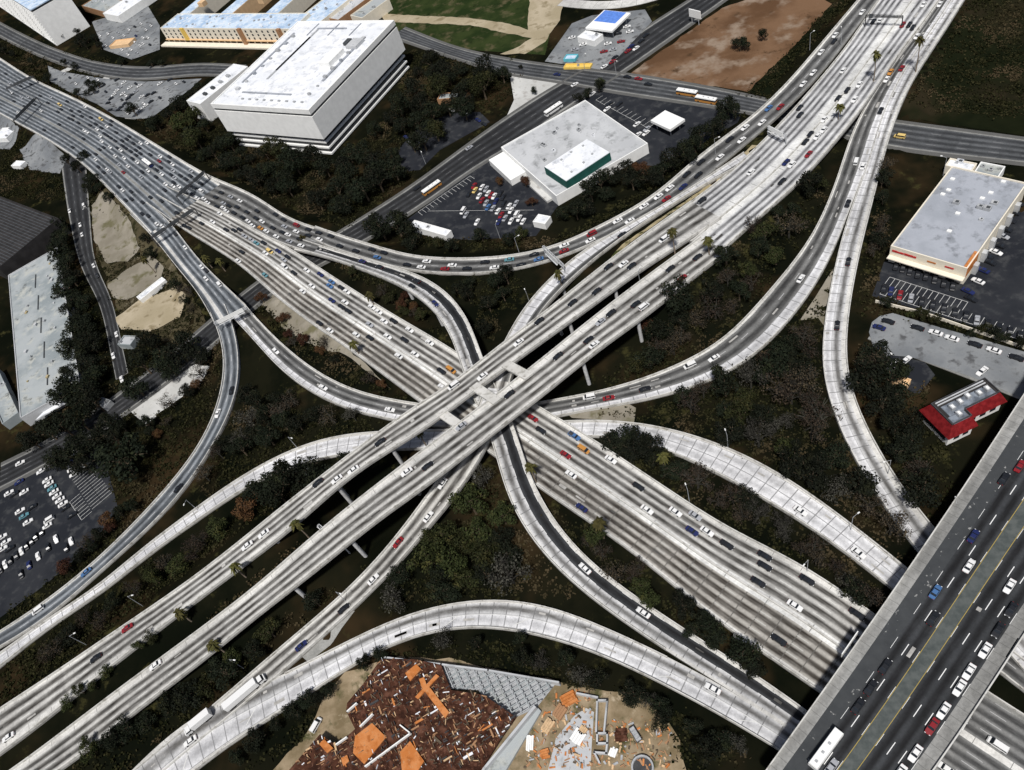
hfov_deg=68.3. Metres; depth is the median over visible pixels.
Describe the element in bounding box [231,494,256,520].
autumn tree
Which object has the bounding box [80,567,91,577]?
car
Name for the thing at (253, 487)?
evergreen tree
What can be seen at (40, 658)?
bare tree
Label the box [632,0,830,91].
vacant lot
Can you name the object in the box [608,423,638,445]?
evergreen tree
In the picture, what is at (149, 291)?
shed
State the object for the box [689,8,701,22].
billboard
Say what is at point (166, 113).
evergreen tree
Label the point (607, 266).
car
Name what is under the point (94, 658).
car
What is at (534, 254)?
car
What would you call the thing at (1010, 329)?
car
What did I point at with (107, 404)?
shed
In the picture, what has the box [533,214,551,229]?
shed
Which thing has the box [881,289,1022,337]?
parking markings
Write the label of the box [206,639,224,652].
palm tree
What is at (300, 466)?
evergreen tree
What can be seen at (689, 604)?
evergreen tree
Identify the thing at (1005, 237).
car
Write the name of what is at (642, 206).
car
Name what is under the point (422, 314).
leafy tree
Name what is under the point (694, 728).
evergreen tree
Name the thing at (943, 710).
car
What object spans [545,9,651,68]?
forecourt
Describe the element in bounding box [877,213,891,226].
bare tree
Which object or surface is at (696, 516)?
car
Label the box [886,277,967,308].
parking markings
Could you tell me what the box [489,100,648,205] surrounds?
warehouse
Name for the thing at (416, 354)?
car
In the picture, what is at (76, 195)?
street
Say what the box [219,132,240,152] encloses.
evergreen tree
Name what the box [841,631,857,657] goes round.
road sign
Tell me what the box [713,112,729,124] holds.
evergreen tree
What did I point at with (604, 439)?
evergreen tree
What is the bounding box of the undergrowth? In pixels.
[0,0,1023,769]
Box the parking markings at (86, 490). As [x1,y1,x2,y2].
[74,473,100,506]
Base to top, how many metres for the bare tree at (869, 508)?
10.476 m
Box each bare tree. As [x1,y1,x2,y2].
[37,647,52,662]
[40,637,62,658]
[74,605,92,627]
[76,535,93,555]
[83,534,97,542]
[91,609,108,629]
[122,580,141,596]
[153,553,172,571]
[156,393,175,408]
[159,416,171,425]
[176,284,187,293]
[180,537,196,549]
[182,546,199,562]
[184,286,194,296]
[187,303,196,313]
[188,361,206,378]
[189,530,208,549]
[192,462,212,481]
[209,443,224,458]
[230,426,249,448]
[233,406,257,426]
[268,400,289,416]
[278,388,298,411]
[285,337,298,346]
[318,335,327,347]
[318,403,336,426]
[342,405,361,420]
[360,371,374,383]
[375,282,387,295]
[380,581,405,613]
[430,626,452,649]
[471,463,493,488]
[483,551,532,595]
[529,650,549,670]
[565,663,595,686]
[581,534,592,546]
[590,539,612,560]
[598,558,630,584]
[624,566,644,579]
[628,555,647,575]
[638,692,656,708]
[645,337,667,349]
[659,332,683,355]
[671,324,691,344]
[676,459,715,492]
[677,388,702,414]
[688,308,707,328]
[692,378,712,397]
[697,290,725,321]
[706,489,728,508]
[716,267,738,285]
[716,480,747,508]
[722,297,740,313]
[729,732,747,755]
[731,502,754,524]
[732,354,766,388]
[739,269,760,291]
[743,215,761,232]
[743,417,775,447]
[743,496,771,523]
[756,349,770,365]
[761,369,803,404]
[763,416,785,435]
[769,510,793,529]
[772,209,810,237]
[774,519,792,543]
[776,377,808,404]
[776,412,795,428]
[781,364,822,399]
[786,322,819,343]
[791,541,810,556]
[794,397,842,425]
[795,335,819,360]
[800,389,824,405]
[800,408,829,445]
[803,531,830,552]
[809,548,826,568]
[820,472,853,504]
[835,570,858,589]
[854,491,888,518]
[856,352,891,374]
[858,580,885,609]
[866,242,878,256]
[874,224,890,233]
[875,508,912,544]
[876,155,898,168]
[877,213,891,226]
[901,456,933,478]
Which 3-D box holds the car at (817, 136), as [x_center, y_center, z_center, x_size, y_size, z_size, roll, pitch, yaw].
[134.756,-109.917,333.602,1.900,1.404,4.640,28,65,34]
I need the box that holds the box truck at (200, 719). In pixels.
[184,708,212,736]
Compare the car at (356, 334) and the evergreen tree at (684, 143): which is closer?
the car at (356, 334)
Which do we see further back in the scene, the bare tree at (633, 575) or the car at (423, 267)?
the car at (423, 267)
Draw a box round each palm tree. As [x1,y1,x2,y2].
[140,256,155,272]
[173,606,191,621]
[201,255,212,267]
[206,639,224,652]
[215,258,225,270]
[229,562,246,577]
[289,518,309,537]
[348,340,359,353]
[364,291,374,304]
[414,432,426,445]
[524,462,537,482]
[553,269,563,285]
[592,516,606,538]
[656,451,669,464]
[667,227,677,254]
[701,236,713,254]
[833,104,845,119]
[871,50,881,80]
[914,36,925,71]
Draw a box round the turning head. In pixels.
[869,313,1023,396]
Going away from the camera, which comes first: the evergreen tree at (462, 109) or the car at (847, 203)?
the car at (847, 203)
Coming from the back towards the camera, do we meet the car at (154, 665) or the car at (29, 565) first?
the car at (29, 565)
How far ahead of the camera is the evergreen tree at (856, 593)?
216.61 m
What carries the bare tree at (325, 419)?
on the ground at (916, 180)
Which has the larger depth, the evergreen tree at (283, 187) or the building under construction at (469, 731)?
the evergreen tree at (283, 187)
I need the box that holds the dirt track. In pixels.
[382,0,562,54]
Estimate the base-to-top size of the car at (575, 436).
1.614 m
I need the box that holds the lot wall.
[875,300,1023,348]
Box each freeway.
[0,58,219,232]
[130,202,246,325]
[146,186,875,692]
[191,165,332,251]
[689,0,938,248]
[813,611,1023,769]
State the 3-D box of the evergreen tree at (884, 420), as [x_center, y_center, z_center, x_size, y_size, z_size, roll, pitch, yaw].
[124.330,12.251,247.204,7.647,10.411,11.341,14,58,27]
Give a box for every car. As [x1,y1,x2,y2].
[0,533,6,539]
[0,545,7,552]
[1,538,10,546]
[2,559,8,568]
[2,731,14,742]
[4,544,14,552]
[7,556,13,564]
[13,551,19,559]
[15,507,24,514]
[18,546,24,555]
[18,569,24,578]
[19,512,28,519]
[23,518,32,525]
[23,541,29,550]
[26,560,32,569]
[27,503,36,510]
[29,536,34,545]
[32,532,38,541]
[32,604,43,615]
[35,551,41,560]
[39,527,44,536]
[42,522,52,529]
[43,514,54,524]
[44,480,53,487]
[45,542,51,551]
[47,484,56,491]
[49,488,58,495]
[52,492,61,499]
[53,534,59,543]
[55,496,64,503]
[58,500,67,507]
[60,504,69,511]
[63,543,69,552]
[67,511,76,518]
[68,536,74,545]
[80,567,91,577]
[90,652,101,663]
[121,622,132,633]
[149,659,161,670]
[173,483,182,492]
[183,734,196,747]
[215,409,220,417]
[229,386,234,394]
[241,540,252,550]
[258,528,269,538]
[280,263,287,269]
[295,639,307,651]
[309,717,321,733]
[312,477,323,487]
[318,384,327,390]
[326,327,333,333]
[331,474,342,484]
[337,603,349,614]
[344,308,351,313]
[347,465,359,474]
[352,331,360,337]
[365,321,373,327]
[366,335,373,340]
[367,573,378,585]
[368,304,375,309]
[373,255,381,259]
[374,309,382,314]
[374,437,385,446]
[380,318,387,323]
[383,333,391,339]
[384,407,395,412]
[389,317,397,323]
[392,536,403,548]
[394,353,402,359]
[400,336,408,342]
[400,466,412,476]
[405,326,413,332]
[411,351,419,357]
[413,278,420,283]
[416,265,425,269]
[421,461,433,470]
[422,259,430,263]
[423,511,433,522]
[425,339,433,345]
[431,300,438,306]
[436,367,445,374]
[437,477,447,488]
[440,267,449,270]
[445,365,455,373]
[447,263,456,267]
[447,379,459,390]
[455,421,466,430]
[460,206,466,214]
[462,266,471,270]
[477,371,487,380]
[480,260,489,264]
[489,265,498,269]
[501,200,506,206]
[504,257,513,261]
[504,389,514,398]
[513,210,519,217]
[513,338,523,346]
[516,262,525,266]
[527,414,538,422]
[529,252,538,256]
[533,256,543,261]
[534,317,544,324]
[535,426,546,434]
[552,351,563,360]
[559,242,568,248]
[559,248,568,253]
[560,450,571,459]
[565,470,576,479]
[567,298,577,306]
[567,430,580,440]
[575,503,587,512]
[577,443,589,453]
[578,562,591,574]
[583,335,593,343]
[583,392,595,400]
[585,237,595,243]
[586,229,596,236]
[588,340,599,348]
[591,287,601,295]
[595,317,605,325]
[602,395,614,401]
[603,263,613,270]
[604,455,616,463]
[605,308,616,316]
[612,217,622,223]
[617,231,626,237]
[618,260,628,267]
[624,217,634,223]
[626,262,636,269]
[630,300,640,307]
[632,481,644,491]
[636,606,650,618]
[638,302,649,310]
[638,386,650,392]
[639,203,648,209]
[640,504,653,514]
[654,193,662,199]
[658,233,668,242]
[662,195,670,201]
[665,185,674,191]
[665,264,675,272]
[668,506,682,516]
[678,183,687,190]
[682,170,690,177]
[683,360,696,369]
[685,525,699,536]
[688,510,701,520]
[692,253,702,260]
[694,171,702,177]
[696,158,705,165]
[697,196,706,203]
[700,525,713,536]
[704,682,721,694]
[708,354,719,362]
[715,154,724,160]
[719,539,733,550]
[725,136,733,142]
[737,136,745,143]
[741,124,749,130]
[746,168,754,175]
[750,576,766,587]
[756,560,772,571]
[757,550,772,561]
[758,119,765,125]
[764,105,772,111]
[770,633,786,646]
[776,103,784,109]
[777,177,786,184]
[782,158,790,165]
[786,599,802,611]
[787,161,795,167]
[793,505,807,516]
[796,104,803,110]
[796,112,803,117]
[796,274,804,282]
[799,573,815,585]
[801,138,809,144]
[804,150,812,157]
[806,131,813,137]
[813,133,820,139]
[819,126,827,132]
[820,116,827,122]
[824,758,838,769]
[834,320,839,329]
[844,199,850,207]
[845,257,850,265]
[848,607,865,620]
[850,546,866,559]
[850,697,865,714]
[851,96,857,102]
[853,157,858,165]
[860,162,865,169]
[863,679,877,696]
[872,324,885,330]
[877,107,883,113]
[878,658,892,674]
[880,283,887,292]
[881,318,894,324]
[887,286,894,295]
[892,262,898,270]
[893,133,905,139]
[896,290,903,299]
[897,763,907,769]
[899,264,905,272]
[903,355,911,363]
[906,266,912,275]
[907,293,914,302]
[907,744,923,762]
[910,324,924,331]
[914,269,920,278]
[918,296,925,305]
[922,271,928,280]
[924,717,939,735]
[926,610,939,626]
[928,329,943,336]
[928,584,941,599]
[929,299,936,308]
[931,274,937,283]
[936,701,951,719]
[937,761,953,769]
[940,278,946,287]
[940,303,947,312]
[944,334,959,342]
[949,281,956,290]
[951,307,958,316]
[952,679,966,696]
[961,287,974,294]
[962,311,969,320]
[962,558,975,573]
[962,662,976,679]
[964,294,978,302]
[966,529,979,543]
[967,340,982,348]
[971,277,984,284]
[973,315,980,324]
[975,366,988,375]
[978,266,989,273]
[978,642,992,658]
[984,258,996,265]
[986,346,1001,354]
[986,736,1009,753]
[989,248,1002,255]
[991,622,1005,638]
[995,242,1005,248]
[997,472,1009,485]
[1001,233,1009,239]
[1002,578,1016,593]
[1004,226,1012,232]
[1004,601,1018,617]
[1007,326,1013,337]
[1008,353,1023,361]
[1013,459,1023,472]
[1017,330,1023,339]
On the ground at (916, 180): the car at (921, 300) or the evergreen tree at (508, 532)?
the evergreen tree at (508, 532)
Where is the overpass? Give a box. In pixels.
[766,394,1023,769]
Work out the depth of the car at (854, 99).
342.74 m
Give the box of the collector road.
[308,0,876,275]
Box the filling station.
[586,10,630,36]
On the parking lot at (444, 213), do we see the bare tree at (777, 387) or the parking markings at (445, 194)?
the parking markings at (445, 194)
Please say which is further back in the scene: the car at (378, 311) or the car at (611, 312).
the car at (378, 311)
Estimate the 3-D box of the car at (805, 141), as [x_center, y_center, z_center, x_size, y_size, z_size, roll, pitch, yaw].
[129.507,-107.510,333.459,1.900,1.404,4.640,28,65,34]
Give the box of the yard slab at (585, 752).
[548,708,593,769]
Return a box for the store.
[886,166,1023,283]
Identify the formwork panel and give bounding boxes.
[319,739,332,752]
[341,755,348,765]
[353,723,385,763]
[400,741,423,769]
[405,664,421,680]
[415,674,439,698]
[419,677,426,687]
[422,687,448,717]
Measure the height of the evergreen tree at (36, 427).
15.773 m
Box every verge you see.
[569,404,635,421]
[801,267,834,324]
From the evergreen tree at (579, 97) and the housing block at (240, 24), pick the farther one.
the housing block at (240, 24)
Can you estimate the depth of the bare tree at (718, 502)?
245.30 m
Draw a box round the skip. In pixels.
[628,725,641,742]
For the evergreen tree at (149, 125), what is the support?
on the ground at (916, 180)
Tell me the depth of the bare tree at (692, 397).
269.27 m
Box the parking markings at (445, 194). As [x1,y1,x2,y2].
[418,177,472,214]
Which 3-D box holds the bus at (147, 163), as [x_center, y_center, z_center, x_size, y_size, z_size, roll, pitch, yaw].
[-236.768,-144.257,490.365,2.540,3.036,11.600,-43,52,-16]
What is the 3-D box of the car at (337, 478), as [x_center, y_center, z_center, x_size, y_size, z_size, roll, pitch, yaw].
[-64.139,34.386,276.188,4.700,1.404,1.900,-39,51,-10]
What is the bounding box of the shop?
[577,30,603,46]
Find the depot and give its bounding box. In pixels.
[8,248,82,425]
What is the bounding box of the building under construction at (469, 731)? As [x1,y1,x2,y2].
[289,656,560,769]
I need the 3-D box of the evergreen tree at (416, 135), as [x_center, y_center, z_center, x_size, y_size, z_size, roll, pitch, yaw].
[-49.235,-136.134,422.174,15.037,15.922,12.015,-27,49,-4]
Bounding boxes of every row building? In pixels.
[82,0,121,16]
[350,0,392,19]
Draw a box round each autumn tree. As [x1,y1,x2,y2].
[56,558,73,574]
[97,511,116,525]
[103,522,116,531]
[151,428,162,438]
[189,377,201,391]
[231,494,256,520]
[253,292,267,302]
[275,312,290,322]
[283,329,292,337]
[296,333,308,345]
[314,346,325,354]
[375,379,386,387]
[395,299,406,309]
[399,291,408,298]
[408,301,417,310]
[495,176,502,184]
[521,176,529,186]
[525,197,538,205]
[632,161,649,174]
[640,318,652,333]
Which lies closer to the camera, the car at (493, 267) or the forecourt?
the car at (493, 267)
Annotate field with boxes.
[388,0,549,54]
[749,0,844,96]
[900,0,1023,134]
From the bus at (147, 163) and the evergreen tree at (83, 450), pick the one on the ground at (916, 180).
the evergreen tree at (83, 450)
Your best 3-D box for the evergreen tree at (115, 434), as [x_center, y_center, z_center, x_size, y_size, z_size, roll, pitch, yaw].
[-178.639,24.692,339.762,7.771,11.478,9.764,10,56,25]
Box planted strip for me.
[611,145,756,257]
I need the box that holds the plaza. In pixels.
[507,76,556,114]
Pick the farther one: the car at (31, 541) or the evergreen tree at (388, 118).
the evergreen tree at (388, 118)
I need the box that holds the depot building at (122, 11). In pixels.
[103,0,156,22]
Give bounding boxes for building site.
[273,656,685,769]
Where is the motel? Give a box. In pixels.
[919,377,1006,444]
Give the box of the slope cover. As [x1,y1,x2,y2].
[262,295,391,389]
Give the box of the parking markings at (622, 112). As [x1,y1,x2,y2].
[596,97,651,125]
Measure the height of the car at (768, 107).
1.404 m
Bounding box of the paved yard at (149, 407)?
[131,364,208,420]
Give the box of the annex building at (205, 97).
[186,64,247,120]
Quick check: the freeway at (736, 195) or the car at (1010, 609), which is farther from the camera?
the freeway at (736, 195)
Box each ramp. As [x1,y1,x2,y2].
[0,304,240,648]
[0,420,907,668]
[133,381,510,769]
[135,600,792,769]
[232,0,948,428]
[294,239,807,730]
[477,152,746,406]
[822,0,1023,670]
[875,557,1023,692]
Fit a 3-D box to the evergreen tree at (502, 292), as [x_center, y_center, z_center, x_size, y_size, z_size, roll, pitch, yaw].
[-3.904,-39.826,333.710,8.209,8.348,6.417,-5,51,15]
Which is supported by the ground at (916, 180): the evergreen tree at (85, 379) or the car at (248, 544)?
the evergreen tree at (85, 379)
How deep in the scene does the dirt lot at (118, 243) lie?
460.40 m
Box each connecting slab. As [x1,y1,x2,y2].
[435,408,461,427]
[469,382,501,404]
[501,360,533,380]
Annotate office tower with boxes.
[0,0,89,45]
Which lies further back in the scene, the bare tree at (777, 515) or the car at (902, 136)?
the car at (902, 136)
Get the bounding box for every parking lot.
[0,445,116,616]
[48,66,200,118]
[92,6,159,58]
[398,112,489,170]
[407,162,557,239]
[574,91,741,165]
[872,211,1023,338]
[884,355,934,392]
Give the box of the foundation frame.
[576,692,608,763]
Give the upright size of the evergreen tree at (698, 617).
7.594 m
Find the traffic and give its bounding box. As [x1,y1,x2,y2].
[4,1,942,497]
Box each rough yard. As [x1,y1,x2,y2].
[0,115,18,149]
[20,134,65,173]
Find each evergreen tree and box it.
[15,429,34,443]
[19,433,42,452]
[27,57,33,64]
[32,418,57,439]
[37,408,78,439]
[41,444,64,471]
[42,76,48,83]
[43,72,51,80]
[45,383,81,407]
[46,238,70,262]
[48,447,74,469]
[49,216,67,229]
[49,226,69,242]
[50,275,76,299]
[51,232,68,247]
[51,371,80,401]
[53,253,73,272]
[53,622,80,650]
[54,335,77,359]
[56,249,74,263]
[56,264,69,280]
[57,268,81,286]
[58,300,73,316]
[58,362,77,373]
[60,153,70,165]
[60,313,91,337]
[60,403,91,430]
[62,434,80,452]
[62,439,93,462]
[65,290,80,305]
[66,344,89,360]
[67,308,87,322]
[68,388,91,410]
[68,454,96,476]
[70,62,78,68]
[70,331,92,346]
[70,372,100,391]
[71,160,81,172]
[71,547,86,562]
[72,28,80,32]
[73,88,80,94]
[73,318,97,337]
[73,354,101,372]
[74,39,82,46]
[74,293,93,309]
[75,33,85,39]
[75,149,88,163]
[75,331,102,354]
[75,424,108,449]
[78,382,103,399]
[80,181,91,187]
[82,89,90,95]
[82,183,95,194]
[82,391,104,415]
[83,78,90,86]
[84,363,106,381]
[84,538,98,551]
[87,175,100,183]
[88,85,96,93]
[88,432,146,483]
[90,34,98,40]
[90,527,107,541]
[93,81,102,87]
[93,181,101,191]
[95,41,102,49]
[95,412,108,428]
[97,726,124,751]
[102,192,113,201]
[103,412,127,431]
[103,427,121,446]
[103,591,121,610]
[111,503,125,520]
[111,713,138,744]
[117,56,125,64]
[118,375,148,400]
[122,498,137,511]
[124,101,138,115]
[126,348,151,373]
[133,709,157,734]
[135,329,161,350]
[135,414,155,426]
[138,233,150,242]
[142,245,156,258]
[143,426,155,435]
[144,116,159,130]
[146,60,155,66]
[148,114,162,129]
[148,344,172,369]
[153,354,181,381]
[155,690,178,718]
[157,59,164,65]
[160,108,173,119]
[160,338,195,367]
[168,94,188,110]
[168,278,180,290]
[169,678,203,713]
[170,101,180,111]
[173,330,201,352]
[178,295,189,303]
[178,383,189,395]
[180,125,201,138]
[182,385,195,396]
[183,343,211,363]
[186,88,197,98]
[194,82,202,88]
[195,146,211,161]
[196,118,212,131]
[205,653,238,690]
[206,144,218,160]
[210,434,233,451]
[212,135,226,151]
[216,150,235,169]
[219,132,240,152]
[225,436,253,455]
[228,748,245,765]
[233,164,259,182]
[234,146,245,157]
[236,383,252,403]
[241,479,267,506]
[241,727,265,753]
[242,638,266,660]
[243,389,261,411]
[244,153,257,162]
[246,168,266,187]
[253,424,281,447]
[254,142,271,159]
[255,403,271,416]
[255,413,271,428]
[257,469,287,498]
[258,475,289,508]
[260,161,281,180]
[264,391,285,407]
[269,716,280,731]
[270,410,292,429]
[272,458,304,490]
[275,145,304,173]
[275,177,297,196]
[279,147,300,158]
[281,699,302,719]
[283,413,306,434]
[287,455,319,489]
[290,475,306,495]
[294,688,314,710]
[299,144,325,168]
[301,588,323,611]
[302,404,321,421]
[303,464,331,487]
[305,188,327,209]
[308,690,324,706]
[311,156,335,177]
[319,681,337,699]
[322,176,349,195]
[328,354,339,362]
[332,192,353,213]
[337,450,351,461]
[339,142,360,162]
[348,176,371,202]
[355,653,370,671]
[361,211,391,239]
[362,166,391,192]
[365,120,381,136]
[371,645,388,662]
[381,155,407,180]
[383,110,399,124]
[384,209,407,236]
[386,561,409,585]
[388,91,410,116]
[396,219,418,242]
[400,232,421,250]
[403,77,425,98]
[406,136,418,152]
[407,110,427,129]
[407,128,435,150]
[411,66,424,76]
[415,119,437,134]
[419,49,439,65]
[422,101,441,119]
[424,581,461,601]
[428,562,455,585]
[429,58,451,75]
[438,99,455,116]
[440,68,457,85]
[444,238,458,251]
[448,96,474,119]
[449,88,464,101]
[451,61,468,74]
[458,284,474,300]
[461,276,475,288]
[471,227,489,241]
[471,318,492,336]
[471,561,501,585]
[472,66,492,90]
[474,52,493,73]
[477,296,498,311]
[486,272,505,288]
[487,525,514,548]
[490,539,523,568]
[493,66,511,82]
[493,285,511,300]
[494,263,512,283]
[501,232,514,245]
[511,645,534,666]
[512,630,526,644]
[530,86,536,92]
[554,205,568,219]
[555,648,575,667]
[568,199,586,219]
[571,92,584,102]
[578,179,601,201]
[579,197,594,215]
[582,87,591,97]
[583,667,610,690]
[585,168,613,187]
[594,79,604,91]
[596,186,614,200]
[597,431,615,450]
[601,166,621,184]
[606,434,630,457]
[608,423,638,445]
[613,158,635,175]
[614,437,651,462]
[618,678,647,708]
[621,171,643,189]
[629,424,651,455]
[633,346,666,368]
[637,167,664,185]
[638,434,664,453]
[641,317,667,340]
[644,447,666,467]
[646,695,671,715]
[648,161,673,176]
[650,705,673,732]
[658,458,689,480]
[659,146,683,169]
[659,273,694,313]
[660,321,675,337]
[668,310,692,328]
[672,587,697,621]
[673,385,693,404]
[677,138,694,159]
[679,146,697,162]
[681,718,704,734]
[682,621,700,638]
[687,123,712,143]
[688,135,704,151]
[689,609,711,630]
[689,733,724,767]
[696,609,724,640]
[699,278,724,299]
[700,623,728,650]
[704,118,724,137]
[708,729,739,751]
[709,363,741,397]
[712,244,740,266]
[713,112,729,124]
[713,416,747,446]
[715,95,739,115]
[724,634,762,668]
[727,102,740,118]
[728,280,750,299]
[730,36,750,50]
[731,483,762,512]
[739,652,761,679]
[745,403,776,426]
[747,660,767,677]
[748,235,770,257]
[752,348,788,385]
[758,28,767,36]
[768,338,791,358]
[769,205,786,219]
[776,438,803,478]
[785,202,801,216]
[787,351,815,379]
[793,455,830,492]
[796,170,823,196]
[816,440,851,469]
[836,465,880,497]
[839,575,873,606]
[844,353,892,399]
[858,339,893,363]
[864,383,904,416]
[868,231,892,249]
[873,356,913,385]
[874,188,888,204]
[875,174,890,187]
[877,167,896,177]
[879,296,894,307]
[879,406,904,436]
[881,380,913,406]
[884,438,922,462]
[893,424,923,455]
[896,465,941,508]
[897,406,924,435]
[965,328,976,336]
[985,325,1002,335]
[993,334,1004,343]
[997,331,1010,341]
[1015,335,1023,348]
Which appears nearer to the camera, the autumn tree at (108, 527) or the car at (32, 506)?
the autumn tree at (108, 527)
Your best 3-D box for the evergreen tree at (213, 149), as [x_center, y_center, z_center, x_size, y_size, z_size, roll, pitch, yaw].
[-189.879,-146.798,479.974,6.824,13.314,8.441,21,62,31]
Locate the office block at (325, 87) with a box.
[211,20,408,154]
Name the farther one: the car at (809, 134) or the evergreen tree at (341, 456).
the car at (809, 134)
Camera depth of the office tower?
696.07 m
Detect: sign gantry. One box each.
[6,76,38,94]
[13,97,41,128]
[151,208,200,246]
[176,171,209,204]
[214,306,252,332]
[542,246,564,271]
[767,125,786,143]
[864,14,902,26]
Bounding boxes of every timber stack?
[526,735,533,751]
[540,748,549,759]
[541,717,554,734]
[552,702,567,720]
[560,689,577,706]
[569,727,586,745]
[578,725,587,734]
[608,747,617,757]
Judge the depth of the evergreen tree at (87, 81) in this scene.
607.65 m
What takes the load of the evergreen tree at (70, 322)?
on the ground at (916, 180)
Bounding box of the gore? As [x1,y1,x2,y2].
[303,611,353,660]
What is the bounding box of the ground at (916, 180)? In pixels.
[0,0,1023,769]
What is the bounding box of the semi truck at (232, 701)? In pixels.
[221,674,266,711]
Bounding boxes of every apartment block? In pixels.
[305,0,352,20]
[329,0,370,20]
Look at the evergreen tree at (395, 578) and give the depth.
257.42 m
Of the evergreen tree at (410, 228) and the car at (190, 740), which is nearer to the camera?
the car at (190, 740)
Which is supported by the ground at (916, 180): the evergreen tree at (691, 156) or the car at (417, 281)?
the evergreen tree at (691, 156)
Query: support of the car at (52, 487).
on the parking lot at (14, 588)
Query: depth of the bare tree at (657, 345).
291.07 m
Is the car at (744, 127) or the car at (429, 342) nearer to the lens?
the car at (429, 342)
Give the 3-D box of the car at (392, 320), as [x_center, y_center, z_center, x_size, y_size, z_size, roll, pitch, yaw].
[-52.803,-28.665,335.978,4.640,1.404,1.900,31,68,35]
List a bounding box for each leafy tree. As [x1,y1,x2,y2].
[59,693,72,712]
[71,682,84,696]
[78,735,98,763]
[87,679,98,691]
[97,664,113,679]
[130,640,145,648]
[138,558,161,580]
[141,629,157,645]
[143,567,162,584]
[165,553,188,576]
[168,111,189,129]
[181,105,201,125]
[182,126,202,148]
[190,672,214,697]
[205,515,228,541]
[222,647,241,669]
[252,617,280,643]
[259,135,287,155]
[347,264,355,274]
[381,291,394,303]
[397,305,410,314]
[405,537,447,574]
[414,307,426,320]
[417,527,440,551]
[422,72,448,97]
[426,119,445,140]
[430,520,457,545]
[431,236,444,247]
[432,545,467,579]
[446,482,488,514]
[448,568,481,590]
[449,528,476,554]
[460,515,493,551]
[466,70,494,99]
[469,537,501,570]
[485,500,516,525]
[514,225,528,240]
[583,521,607,546]
[626,351,650,372]
[629,576,650,596]
[637,587,660,610]
[652,447,674,459]
[722,397,753,426]
[734,387,756,407]
[737,260,758,277]
[749,220,780,238]
[762,246,783,264]
[774,437,795,456]
[810,172,828,191]
[904,309,916,317]
[914,307,930,320]
[929,314,942,323]
[975,322,993,332]
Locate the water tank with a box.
[631,755,653,769]
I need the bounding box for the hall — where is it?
[0,196,70,278]
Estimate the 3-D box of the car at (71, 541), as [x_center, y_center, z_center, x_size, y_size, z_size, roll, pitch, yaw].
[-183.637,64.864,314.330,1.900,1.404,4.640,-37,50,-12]
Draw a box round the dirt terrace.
[90,187,204,342]
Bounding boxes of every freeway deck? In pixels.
[0,200,720,755]
[9,236,726,769]
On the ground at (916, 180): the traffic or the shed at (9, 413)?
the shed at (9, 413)
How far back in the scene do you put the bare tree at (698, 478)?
250.80 m
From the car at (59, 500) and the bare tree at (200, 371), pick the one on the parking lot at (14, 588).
the car at (59, 500)
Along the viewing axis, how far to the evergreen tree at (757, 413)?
258.40 m
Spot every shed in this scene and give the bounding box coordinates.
[0,127,13,141]
[0,370,22,429]
[11,161,27,168]
[96,397,114,410]
[109,37,135,48]
[117,335,139,348]
[137,277,166,302]
[412,220,452,240]
[437,91,469,104]
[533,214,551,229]
[892,375,910,390]
[944,158,976,173]
[975,162,1005,176]
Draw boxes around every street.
[0,0,727,491]
[0,22,246,79]
[62,156,127,379]
[399,27,1023,165]
[557,0,655,8]
[868,336,1020,399]
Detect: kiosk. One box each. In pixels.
[563,54,578,61]
[563,63,592,68]
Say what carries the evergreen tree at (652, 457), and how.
on the ground at (916, 180)
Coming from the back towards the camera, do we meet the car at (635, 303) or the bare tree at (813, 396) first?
the car at (635, 303)
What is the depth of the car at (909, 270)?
286.53 m
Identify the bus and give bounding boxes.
[141,158,152,167]
[421,179,441,195]
[544,101,562,116]
[676,87,697,96]
[695,94,716,104]
[808,727,843,769]
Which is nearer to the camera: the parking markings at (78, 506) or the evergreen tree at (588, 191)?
the parking markings at (78, 506)
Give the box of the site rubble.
[523,688,676,769]
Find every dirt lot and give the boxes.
[92,190,139,262]
[108,256,163,298]
[116,286,185,330]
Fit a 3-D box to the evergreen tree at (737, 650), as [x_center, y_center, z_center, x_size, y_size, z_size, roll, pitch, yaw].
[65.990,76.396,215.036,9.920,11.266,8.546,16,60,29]
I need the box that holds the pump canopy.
[650,110,684,134]
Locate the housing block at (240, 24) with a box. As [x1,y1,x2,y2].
[160,0,315,49]
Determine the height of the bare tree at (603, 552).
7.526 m
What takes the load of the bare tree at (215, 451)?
on the ground at (916, 180)
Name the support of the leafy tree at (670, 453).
on the ground at (916, 180)
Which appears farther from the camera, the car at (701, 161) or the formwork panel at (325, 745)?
the car at (701, 161)
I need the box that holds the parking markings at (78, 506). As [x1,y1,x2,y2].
[70,494,91,518]
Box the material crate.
[614,728,627,741]
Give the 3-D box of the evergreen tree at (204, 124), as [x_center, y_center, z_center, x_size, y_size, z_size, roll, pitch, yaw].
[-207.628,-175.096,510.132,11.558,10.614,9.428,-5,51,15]
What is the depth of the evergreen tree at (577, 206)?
350.17 m
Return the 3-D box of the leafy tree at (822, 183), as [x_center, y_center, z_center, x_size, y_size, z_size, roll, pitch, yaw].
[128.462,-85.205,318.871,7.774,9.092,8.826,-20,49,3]

